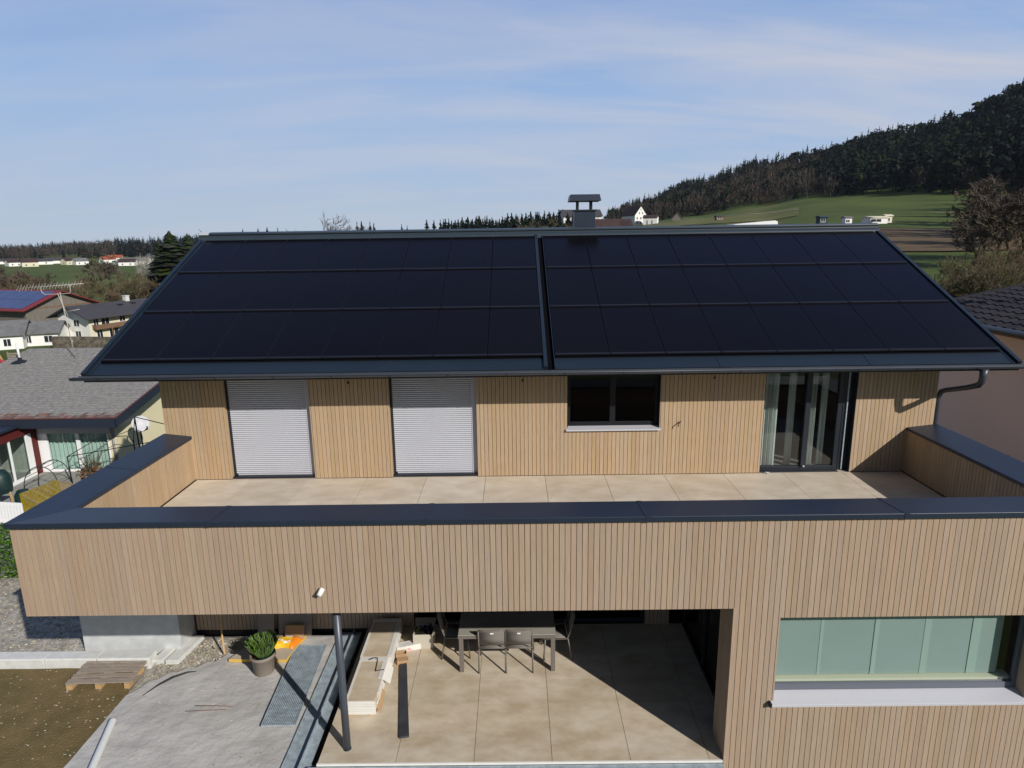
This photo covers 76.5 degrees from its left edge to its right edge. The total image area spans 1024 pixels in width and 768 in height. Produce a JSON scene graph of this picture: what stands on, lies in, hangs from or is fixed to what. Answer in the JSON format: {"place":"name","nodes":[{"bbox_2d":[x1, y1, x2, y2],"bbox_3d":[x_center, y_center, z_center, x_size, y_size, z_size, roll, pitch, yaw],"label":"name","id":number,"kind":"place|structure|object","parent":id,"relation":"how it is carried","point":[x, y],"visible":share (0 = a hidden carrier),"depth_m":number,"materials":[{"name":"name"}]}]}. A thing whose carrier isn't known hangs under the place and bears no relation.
{"place":"outdoors","nodes":[
{"label":"outdoors","id":0,"kind":"place"},
{"bbox_2d":[0,668,143,767],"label":"earth bed","id":1,"kind":"object","parent":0,"point":[75,736],"visible":0.86,"depth_m":10.78,"materials":[{"name":"soil"}]},
{"bbox_2d":[65,660,147,689],"bbox_3d":[-7.245,5.187,11.749,1.138,0.142,0.860,-1,13,0],"label":"wooden pallet","id":2,"kind":"object","parent":1,"relation":"on","point":[102,675],"visible":0.85,"depth_m":11.57,"materials":[{"name":"brown wood"}]},
{"bbox_2d":[0,576,323,767],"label":"gravel ground","id":3,"kind":"structure","parent":0,"point":[238,646],"depth_m":12.95,"materials":[{"name":"gravel"}]},
{"bbox_2d":[0,651,51,668],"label":"kerb stone","id":4,"kind":"object","parent":3,"relation":"on","point":[21,660],"visible":0.78,"depth_m":11.95,"materials":[{"name":"concrete"}]},
{"bbox_2d":[44,651,103,668],"bbox_3d":[-8.110,5.143,12.062,0.955,0.255,0.255,-1,13,0],"label":"kerb stone","id":5,"kind":"object","parent":3,"relation":"on","point":[65,659],"visible":0.81,"depth_m":11.95,"materials":[{"name":"concrete"}]},
{"bbox_2d":[97,650,156,668],"bbox_3d":[-7.135,5.130,12.056,0.965,0.255,0.255,-1,13,0],"label":"kerb stone","id":6,"kind":"object","parent":3,"relation":"on","point":[148,656],"visible":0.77,"depth_m":11.98,"materials":[{"name":"concrete"}]},
{"bbox_2d":[64,635,334,767],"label":"patio","id":7,"kind":"structure","parent":0,"point":[190,727],"depth_m":10.48,"materials":[{"name":"concrete"}]},
{"bbox_2d":[244,629,279,676],"bbox_3d":[-4.459,4.810,11.651,0.577,0.754,0.599,-1,13,0],"label":"potted plant","id":8,"kind":"object","parent":7,"relation":"on","point":[262,650],"visible":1,"depth_m":11.54,"materials":[{"name":"green"}]},
{"bbox_2d":[261,644,326,726],"bbox_3d":[-3.789,5.220,11.384,0.582,0.026,2.119,-1,13,-2],"label":"steel grating","id":9,"kind":"object","parent":7,"relation":"on","point":[285,707],"visible":1,"depth_m":11.25,"materials":[{"name":"grey"}]},
{"bbox_2d":[279,613,311,636],"bbox_3d":[-4.245,4.632,12.728,0.640,0.620,0.200,-1,13,0],"label":"leaning panel","id":10,"kind":"object","parent":7,"relation":"on","point":[298,618],"visible":0.43,"depth_m":12.72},
{"bbox_2d":[0,151,1023,622],"bbox_3d":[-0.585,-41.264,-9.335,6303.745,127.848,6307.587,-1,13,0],"label":"terrain","id":11,"kind":"structure","parent":0,"point":[920,207],"depth_m":296.56,"materials":[{"name":"green plant"}]},
{"bbox_2d":[0,522,18,579],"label":"garden hedge","id":12,"kind":"object","parent":11,"relation":"on","point":[8,567],"visible":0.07,"depth_m":15.22,"materials":[{"name":"green plant"}]},
{"bbox_2d":[0,319,30,349],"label":"outbuilding","id":13,"kind":"structure","parent":11,"relation":"on","point":[12,332],"depth_m":122.03,"materials":[{"name":"white paint"}]},
{"bbox_2d":[0,425,42,485],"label":"garden room","id":14,"kind":"object","parent":11,"relation":"on","point":[20,457],"visible":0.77,"depth_m":28.14,"materials":[{"name":"white"}]},
{"bbox_2d":[7,433,37,485],"bbox_3d":[-20.712,3.289,26.881,0.070,1.880,2.480,-1,13,0],"label":"sliding door","id":15,"kind":"structure","parent":14,"relation":"in","point":[27,438],"depth_m":27.77,"materials":[{"name":"white"}]},
{"bbox_2d":[0,471,87,515],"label":"garden deck","id":16,"kind":"structure","parent":11,"relation":"on","point":[45,477],"depth_m":27.50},
{"bbox_2d":[20,480,58,511],"bbox_3d":[-18.124,4.291,24.963,0.062,0.750,1.470,3,13,16],"label":"yellow trellis","id":17,"kind":"object","parent":16,"relation":"on","point":[52,487],"visible":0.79,"depth_m":24.88,"materials":[{"name":"wood"}]},
{"bbox_2d":[25,320,70,345],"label":"outbuilding","id":18,"kind":"structure","parent":11,"relation":"on","point":[39,333],"depth_m":125.74,"materials":[{"name":"white paint"}]},
{"bbox_2d":[0,289,101,320],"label":"solar barn","id":19,"kind":"structure","parent":11,"relation":"on","point":[35,305],"depth_m":153.13,"materials":[{"name":"blue"}]},
{"bbox_2d":[51,336,111,348],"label":"stone wall","id":20,"kind":"structure","parent":11,"relation":"on","point":[62,342],"depth_m":120.21,"materials":[{"name":"stone"}]},
{"bbox_2d":[0,348,165,471],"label":"bungalow","id":21,"kind":"object","parent":11,"relation":"on","point":[42,394],"visible":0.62,"depth_m":29.02,"materials":[{"name":"grey tile"}]},
{"bbox_2d":[48,433,85,468],"bbox_3d":[-19.732,2.943,28.618,1.720,1.760,0.143,-1,13,0],"label":"curtain","id":22,"kind":"object","parent":21,"relation":"hanging from","point":[63,447],"visible":0.57,"depth_m":28.60,"materials":[{"name":"fabric"}]},
{"bbox_2d":[36,433,112,471],"bbox_3d":[-19.153,2.978,28.427,3.220,1.760,0.080,-1,13,0],"label":"patio window","id":23,"kind":"structure","parent":21,"relation":"in","point":[43,442],"depth_m":28.39,"materials":[{"name":"white"}]},
{"bbox_2d":[81,433,110,467],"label":"curtain","id":24,"kind":"object","parent":21,"relation":"hanging from","point":[87,438],"visible":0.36,"depth_m":28.57,"materials":[{"name":"fabric"}]},
{"bbox_2d":[46,295,146,336],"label":"farmhouse","id":25,"kind":"object","parent":11,"relation":"on","point":[106,319],"visible":0.56,"depth_m":131.88,"materials":[{"name":"beige"}]},
{"bbox_2d":[0,233,199,258],"bbox_3d":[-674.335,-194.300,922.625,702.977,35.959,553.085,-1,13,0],"label":"forest","id":26,"kind":"object","parent":11,"relation":"on","point":[133,248],"visible":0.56,"depth_m":826.21,"materials":[{"name":"plant"}]},
{"bbox_2d":[78,249,126,284],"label":"bare tree","id":27,"kind":"object","parent":11,"relation":"on","point":[108,268],"visible":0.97,"depth_m":239.81,"materials":[{"name":"brown plant"}]},
{"bbox_2d":[138,231,186,295],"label":"evergreen tree","id":28,"kind":"object","parent":11,"relation":"on","point":[172,255],"visible":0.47,"depth_m":185.08,"materials":[{"name":"green plant"}]},
{"bbox_2d":[2,194,1023,767],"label":"timber house","id":29,"kind":"structure","parent":11,"relation":"on","point":[606,498],"depth_m":10.37,"materials":[{"name":"brown"}]},
{"bbox_2d":[101,312,191,361],"bbox_3d":[-6.945,-0.933,12.427,0.990,0.043,1.700,-1,36,0],"label":"solar module","id":30,"kind":"object","parent":29,"relation":"on","point":[147,336],"visible":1,"depth_m":12.35,"materials":[{"name":"black glass"}]},
{"bbox_2d":[143,273,221,312],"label":"solar module","id":31,"kind":"object","parent":29,"relation":"on","point":[183,292],"visible":1,"depth_m":13.71,"materials":[{"name":"black"}]},
{"bbox_2d":[156,312,241,360],"bbox_3d":[-5.945,-0.946,12.421,0.990,0.043,1.700,-1,36,0],"label":"solar module","id":32,"kind":"object","parent":29,"relation":"on","point":[200,335],"visible":1,"depth_m":12.35,"materials":[{"name":"black"}]},
{"bbox_2d":[177,240,246,272],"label":"solar module","id":33,"kind":"object","parent":29,"relation":"on","point":[212,256],"visible":1,"depth_m":15.07,"materials":[{"name":"black"}]},
{"bbox_2d":[193,272,266,311],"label":"solar module","id":34,"kind":"object","parent":29,"relation":"on","point":[230,292],"visible":1,"depth_m":13.71,"materials":[{"name":"black"}]},
{"bbox_2d":[211,311,290,359],"bbox_3d":[-4.945,-0.959,12.416,0.990,0.043,1.700,-1,36,0],"label":"solar module","id":35,"kind":"object","parent":29,"relation":"on","point":[252,335],"visible":1,"depth_m":12.34,"materials":[{"name":"black"}]},
{"bbox_2d":[222,240,286,272],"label":"solar module","id":36,"kind":"object","parent":29,"relation":"on","point":[255,256],"visible":1,"depth_m":15.06,"materials":[{"name":"black"}]},
{"bbox_2d":[242,272,311,311],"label":"solar module","id":37,"kind":"object","parent":29,"relation":"on","point":[277,291],"visible":1,"depth_m":13.70,"materials":[{"name":"black"}]},
{"bbox_2d":[267,239,328,271],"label":"solar module","id":38,"kind":"object","parent":29,"relation":"on","point":[298,255],"visible":1,"depth_m":15.06,"materials":[{"name":"black"}]},
{"bbox_2d":[266,310,340,358],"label":"solar module","id":39,"kind":"object","parent":29,"relation":"on","point":[304,334],"visible":1,"depth_m":12.33,"materials":[{"name":"black"}]},
{"bbox_2d":[292,271,355,310],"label":"solar module","id":40,"kind":"object","parent":29,"relation":"on","point":[324,290],"visible":1,"depth_m":13.70,"materials":[{"name":"black"}]},
{"bbox_2d":[312,238,369,271],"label":"solar module","id":41,"kind":"object","parent":29,"relation":"on","point":[341,255],"visible":1,"depth_m":15.05,"materials":[{"name":"black"}]},
{"bbox_2d":[322,310,389,358],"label":"solar module","id":42,"kind":"object","parent":29,"relation":"on","point":[357,333],"visible":1,"depth_m":12.33,"materials":[{"name":"black"}]},
{"bbox_2d":[347,657,393,715],"bbox_3d":[-2.370,5.089,10.961,0.604,0.293,1.108,-1,13,0],"label":"tile stack","id":43,"kind":"object","parent":29,"relation":"on","point":[366,693],"visible":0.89,"depth_m":10.78,"materials":[{"name":"tile"}]},
{"bbox_2d":[341,270,400,309],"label":"solar module","id":44,"kind":"object","parent":29,"relation":"on","point":[372,290],"visible":1,"depth_m":13.69,"materials":[{"name":"black"}]},
{"bbox_2d":[360,618,402,665],"bbox_3d":[-2.413,4.835,12.108,0.552,0.283,1.178,-1,13,0],"label":"tile stack","id":45,"kind":"object","parent":29,"relation":"on","point":[383,637],"visible":0.72,"depth_m":12.04,"materials":[{"name":"tile"}]},
{"bbox_2d":[357,238,410,270],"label":"solar module","id":46,"kind":"object","parent":29,"relation":"on","point":[382,254],"visible":1,"depth_m":15.05,"materials":[{"name":"black"}]},
{"bbox_2d":[399,663,408,738],"bbox_3d":[-1.834,5.218,10.948,0.153,0.031,2.004,-3,13,-10],"label":"slate plank","id":47,"kind":"object","parent":29,"relation":"on","point":[403,713],"visible":0.84,"depth_m":10.67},
{"bbox_2d":[377,309,439,357],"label":"solar module","id":48,"kind":"object","parent":29,"relation":"on","point":[409,333],"visible":1,"depth_m":12.32,"materials":[{"name":"black"}]},
{"bbox_2d":[391,270,445,309],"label":"solar module","id":49,"kind":"object","parent":29,"relation":"on","point":[419,289],"visible":1,"depth_m":13.68,"materials":[{"name":"black"}]},
{"bbox_2d":[402,237,451,269],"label":"solar module","id":50,"kind":"object","parent":29,"relation":"on","point":[431,253],"visible":1,"depth_m":15.04,"materials":[{"name":"black"}]},
{"bbox_2d":[413,617,441,648],"bbox_3d":[-1.585,4.733,12.350,0.560,0.353,0.470,-1,13,0],"label":"cardboard box","id":51,"kind":"object","parent":29,"relation":"on","point":[426,631],"visible":1,"depth_m":12.26,"materials":[{"name":"brown"}]},
{"bbox_2d":[432,308,488,356],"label":"solar module","id":52,"kind":"object","parent":29,"relation":"on","point":[461,332],"visible":1,"depth_m":12.31,"materials":[{"name":"black"}]},
{"bbox_2d":[440,269,490,308],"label":"solar module","id":53,"kind":"object","parent":29,"relation":"on","point":[466,288],"visible":1,"depth_m":13.68,"materials":[{"name":"black"}]},
{"bbox_2d":[447,237,492,269],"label":"solar module","id":54,"kind":"object","parent":29,"relation":"on","point":[470,253],"visible":1,"depth_m":15.04,"materials":[{"name":"black"}]},
{"bbox_2d":[477,630,506,673],"bbox_3d":[-0.346,4.614,11.574,0.508,0.898,0.594,-1,13,0],"label":"garden chair","id":55,"kind":"object","parent":29,"relation":"on","point":[491,639],"visible":0.98,"depth_m":11.33,"materials":[{"name":"metal"}]},
{"bbox_2d":[458,610,555,671],"bbox_3d":[-0.084,4.618,11.884,1.710,0.741,1.020,-1,13,0],"label":"garden table","id":56,"kind":"object","parent":29,"relation":"on","point":[540,624],"visible":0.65,"depth_m":11.63,"materials":[{"name":"metal"}]},
{"bbox_2d":[492,236,535,268],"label":"solar module","id":57,"kind":"object","parent":29,"relation":"on","point":[513,252],"visible":1,"depth_m":15.04,"materials":[{"name":"black"}]},
{"bbox_2d":[490,268,538,307],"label":"solar module","id":58,"kind":"object","parent":29,"relation":"on","point":[514,288],"visible":1,"depth_m":13.67,"materials":[{"name":"black"}]},
{"bbox_2d":[488,308,542,356],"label":"solar module","id":59,"kind":"object","parent":29,"relation":"on","point":[514,332],"visible":1,"depth_m":12.31,"materials":[{"name":"black"}]},
{"bbox_2d":[505,629,533,673],"bbox_3d":[0.124,4.609,11.571,0.508,0.898,0.594,-1,13,0],"label":"garden chair","id":60,"kind":"object","parent":29,"relation":"on","point":[519,639],"visible":0.87,"depth_m":11.32,"materials":[{"name":"metal"}]},
{"bbox_2d":[414,609,643,623],"bbox_3d":[0.329,3.697,12.721,4.550,2.150,0.080,-1,13,0],"label":"terrace door","id":61,"kind":"structure","parent":29,"relation":"in","point":[581,615],"depth_m":12.92,"materials":[{"name":"black"}]},
{"bbox_2d":[543,235,590,267],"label":"solar module","id":62,"kind":"object","parent":29,"relation":"on","point":[566,251],"visible":1,"depth_m":15.02,"materials":[{"name":"black"}]},
{"bbox_2d":[546,268,598,306],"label":"solar module","id":63,"kind":"object","parent":29,"relation":"on","point":[571,287],"visible":1,"depth_m":13.67,"materials":[{"name":"black"}]},
{"bbox_2d":[550,307,609,355],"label":"solar module","id":64,"kind":"object","parent":29,"relation":"on","point":[578,330],"visible":1,"depth_m":12.31,"materials":[{"name":"black"}]},
{"bbox_2d":[584,235,635,267],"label":"solar module","id":65,"kind":"object","parent":29,"relation":"on","point":[609,250],"visible":1,"depth_m":15.02,"materials":[{"name":"black"}]},
{"bbox_2d":[566,375,660,430],"bbox_3d":[1.950,0.241,12.512,1.825,1.302,0.255,-1,13,0],"label":"window","id":66,"kind":"structure","parent":29,"relation":"in","point":[618,402],"depth_m":12.62,"materials":[{"name":"black"}]},
{"bbox_2d":[591,267,648,306],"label":"solar module","id":67,"kind":"object","parent":29,"relation":"on","point":[618,286],"visible":1,"depth_m":13.66,"materials":[{"name":"black"}]},
{"bbox_2d":[600,306,664,354],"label":"solar module","id":68,"kind":"object","parent":29,"relation":"on","point":[631,330],"visible":1,"depth_m":12.30,"materials":[{"name":"black"}]},
{"bbox_2d":[626,234,680,266],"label":"solar module","id":69,"kind":"object","parent":29,"relation":"on","point":[652,250],"visible":1,"depth_m":15.02,"materials":[{"name":"black"}]},
{"bbox_2d":[637,266,698,305],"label":"solar module","id":70,"kind":"object","parent":29,"relation":"on","point":[666,286],"visible":1,"depth_m":13.65,"materials":[{"name":"black"}]},
{"bbox_2d":[650,305,720,353],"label":"solar module","id":71,"kind":"object","parent":29,"relation":"on","point":[683,329],"visible":1,"depth_m":12.29,"materials":[{"name":"black"}]},
{"bbox_2d":[667,234,725,265],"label":"solar module","id":72,"kind":"object","parent":29,"relation":"on","point":[695,250],"visible":1,"depth_m":15.01,"materials":[{"name":"black"}]},
{"bbox_2d":[682,608,719,699],"bbox_3d":[3.252,3.853,11.139,0.290,2.463,2.860,-1,13,0],"label":"terrace door","id":73,"kind":"structure","parent":29,"relation":"in","point":[701,626],"depth_m":11.28,"materials":[{"name":"black"}]},
{"bbox_2d":[682,266,748,304],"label":"solar module","id":74,"kind":"object","parent":29,"relation":"on","point":[713,285],"visible":1,"depth_m":13.65,"materials":[{"name":"black"}]},
{"bbox_2d":[699,305,776,352],"bbox_3d":[4.265,-1.078,12.366,0.990,0.043,1.700,-1,36,0],"label":"solar module","id":75,"kind":"object","parent":29,"relation":"on","point":[736,329],"visible":1,"depth_m":12.29,"materials":[{"name":"black"}]},
{"bbox_2d":[708,233,771,265],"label":"solar module","id":76,"kind":"object","parent":29,"relation":"on","point":[738,249],"visible":1,"depth_m":15.01,"materials":[{"name":"black"}]},
{"bbox_2d":[727,265,798,304],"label":"solar module","id":77,"kind":"object","parent":29,"relation":"on","point":[760,284],"visible":1,"depth_m":13.64,"materials":[{"name":"black"}]},
{"bbox_2d":[760,373,779,464],"bbox_3d":[5.090,0.580,12.877,0.330,2.170,0.099,-1,13,0],"label":"curtain","id":78,"kind":"object","parent":29,"relation":"hanging from","point":[770,416],"visible":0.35,"depth_m":12.90,"materials":[{"name":"fabric"}]},
{"bbox_2d":[749,232,816,264],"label":"solar module","id":79,"kind":"object","parent":29,"relation":"on","point":[784,248],"visible":1,"depth_m":14.99,"materials":[{"name":"black"}]},
{"bbox_2d":[783,373,797,464],"bbox_3d":[5.530,0.570,12.893,0.132,2.170,0.052,2,13,12],"label":"curtain","id":80,"kind":"object","parent":29,"relation":"hanging from","point":[790,417],"visible":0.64,"depth_m":12.92,"materials":[{"name":"fabric"}]},
{"bbox_2d":[749,304,832,352],"bbox_3d":[5.265,-1.091,12.361,0.990,0.043,1.700,-1,36,0],"label":"solar module","id":81,"kind":"object","parent":29,"relation":"on","point":[789,328],"visible":1,"depth_m":12.29,"materials":[{"name":"black"}]},
{"bbox_2d":[776,617,827,673],"bbox_3d":[4.121,3.667,9.412,0.870,1.235,0.006,-1,13,0],"label":"panel curtain","id":82,"kind":"object","parent":29,"relation":"hanging from","point":[801,645],"visible":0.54,"depth_m":9.44,"materials":[{"name":"fabric"}]},
{"bbox_2d":[759,372,858,472],"bbox_3d":[5.724,0.634,12.622,1.759,2.220,0.214,-1,13,0],"label":"sliding door","id":83,"kind":"structure","parent":29,"relation":"in","point":[848,382],"depth_m":12.69,"materials":[{"name":"black"}]},
{"bbox_2d":[772,264,848,303],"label":"solar module","id":84,"kind":"object","parent":29,"relation":"on","point":[809,284],"visible":1,"depth_m":13.64,"materials":[{"name":"black"}]},
{"bbox_2d":[806,373,818,464],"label":"curtain","id":85,"kind":"object","parent":29,"relation":"hanging from","point":[812,417],"visible":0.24,"depth_m":12.88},
{"bbox_2d":[815,373,829,463],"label":"curtain","id":86,"kind":"object","parent":29,"relation":"hanging from","point":[822,417],"visible":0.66,"depth_m":12.94,"materials":[{"name":"fabric"}]},
{"bbox_2d":[791,232,861,263],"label":"solar module","id":87,"kind":"object","parent":29,"relation":"on","point":[825,247],"visible":1,"depth_m":15.00,"materials":[{"name":"black"}]},
{"bbox_2d":[799,303,887,351],"bbox_3d":[6.265,-1.104,12.355,0.990,0.043,1.700,-1,36,0],"label":"solar module","id":88,"kind":"object","parent":29,"relation":"on","point":[842,327],"visible":1,"depth_m":12.28,"materials":[{"name":"black"}]},
{"bbox_2d":[823,616,880,673],"bbox_3d":[4.926,3.656,9.410,0.860,1.235,0.011,-1,13,0],"label":"panel curtain","id":89,"kind":"object","parent":29,"relation":"hanging from","point":[851,645],"visible":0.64,"depth_m":9.44,"materials":[{"name":"fabric"}]},
{"bbox_2d":[817,264,898,302],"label":"solar module","id":90,"kind":"object","parent":29,"relation":"on","point":[856,283],"visible":1,"depth_m":13.63,"materials":[{"name":"black"}]},
{"bbox_2d":[832,231,906,263],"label":"solar module","id":91,"kind":"object","parent":29,"relation":"on","point":[867,247],"visible":1,"depth_m":14.99,"materials":[{"name":"black"}]},
{"bbox_2d":[768,615,1023,707],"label":"window","id":92,"kind":"structure","parent":29,"relation":"in","point":[946,688],"depth_m":9.38,"materials":[{"name":"metal"}]},
{"bbox_2d":[849,303,943,350],"bbox_3d":[7.265,-1.117,12.350,0.990,0.043,1.700,-1,36,0],"label":"solar module","id":93,"kind":"object","parent":29,"relation":"on","point":[895,326],"visible":1,"depth_m":12.27,"materials":[{"name":"black"}]},
{"bbox_2d":[874,616,935,672],"bbox_3d":[5.701,3.646,9.403,0.810,1.235,0.006,-1,13,0],"label":"panel curtain","id":94,"kind":"object","parent":29,"relation":"hanging from","point":[904,644],"visible":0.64,"depth_m":9.44,"materials":[{"name":"fabric"}]},
{"bbox_2d":[862,263,948,302],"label":"solar module","id":95,"kind":"object","parent":29,"relation":"on","point":[903,283],"visible":1,"depth_m":13.63,"materials":[{"name":"black"}]},
{"bbox_2d":[899,302,999,350],"bbox_3d":[8.265,-1.130,12.345,0.990,0.043,1.700,-1,36,0],"label":"solar module","id":96,"kind":"object","parent":29,"relation":"on","point":[946,326],"visible":1,"depth_m":12.27,"materials":[{"name":"black"}]},
{"bbox_2d":[928,615,982,672],"bbox_3d":[6.436,3.636,9.402,0.780,1.235,0.011,-1,13,0],"label":"panel curtain","id":97,"kind":"object","parent":29,"relation":"hanging from","point":[955,644],"visible":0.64,"depth_m":9.44,"materials":[{"name":"fabric"}]},
{"bbox_2d":[974,615,1004,671],"bbox_3d":[6.926,3.630,9.399,0.320,1.235,0.002,-1,13,0],"label":"panel curtain","id":98,"kind":"object","parent":29,"relation":"hanging from","point":[989,642],"visible":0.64,"depth_m":9.43,"materials":[{"name":"fabric"}]},
{"bbox_2d":[604,78,1023,219],"bbox_3d":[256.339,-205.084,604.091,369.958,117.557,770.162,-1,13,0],"label":"hillside forest","id":99,"kind":"object","parent":11,"relation":"on","point":[984,139],"visible":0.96,"depth_m":423.29,"materials":[{"name":"plant"}]},
{"bbox_2d":[948,220,1003,265],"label":"bare tree","id":100,"kind":"object","parent":11,"relation":"on","point":[973,236],"visible":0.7,"depth_m":97.08,"materials":[{"name":"brown plant"}]},
{"bbox_2d":[944,254,1007,296],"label":"bare tree","id":101,"kind":"object","parent":11,"relation":"on","point":[959,289],"visible":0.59,"depth_m":50.38,"materials":[{"name":"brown plant"}]},
{"bbox_2d":[937,284,1023,461],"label":"mauve house","id":102,"kind":"structure","parent":11,"relation":"on","point":[989,413],"depth_m":16.19,"materials":[{"name":"paint"}]},
{"bbox_2d":[943,174,1023,256],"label":"bare tree","id":103,"kind":"object","parent":11,"relation":"on","point":[983,217],"visible":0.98,"depth_m":92.03,"materials":[{"name":"brown plant"}]},
{"bbox_2d":[943,178,1023,256],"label":"bare tree","id":104,"kind":"object","parent":11,"relation":"on","point":[974,204],"visible":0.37,"depth_m":103.28,"materials":[{"name":"brown plant"}]},
{"bbox_2d":[965,258,1023,293],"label":"bare tree","id":105,"kind":"object","parent":11,"relation":"on","point":[1010,279],"visible":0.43,"depth_m":46.76,"materials":[{"name":"brown plant"}]},
{"bbox_2d":[0,0,1023,247],"label":"sky","id":106,"kind":"structure","parent":0,"point":[123,119],"materials":[{"name":"blue"}]},
{"bbox_2d":[643,207,798,225],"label":"dry meadow","id":107,"kind":"structure","parent":0,"point":[746,217],"depth_m":303.05,"materials":[{"name":"green plant"}]},
{"bbox_2d":[878,227,1021,250],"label":"ploughed field","id":108,"kind":"structure","parent":0,"point":[920,239],"depth_m":149.79,"materials":[{"name":"soil"}]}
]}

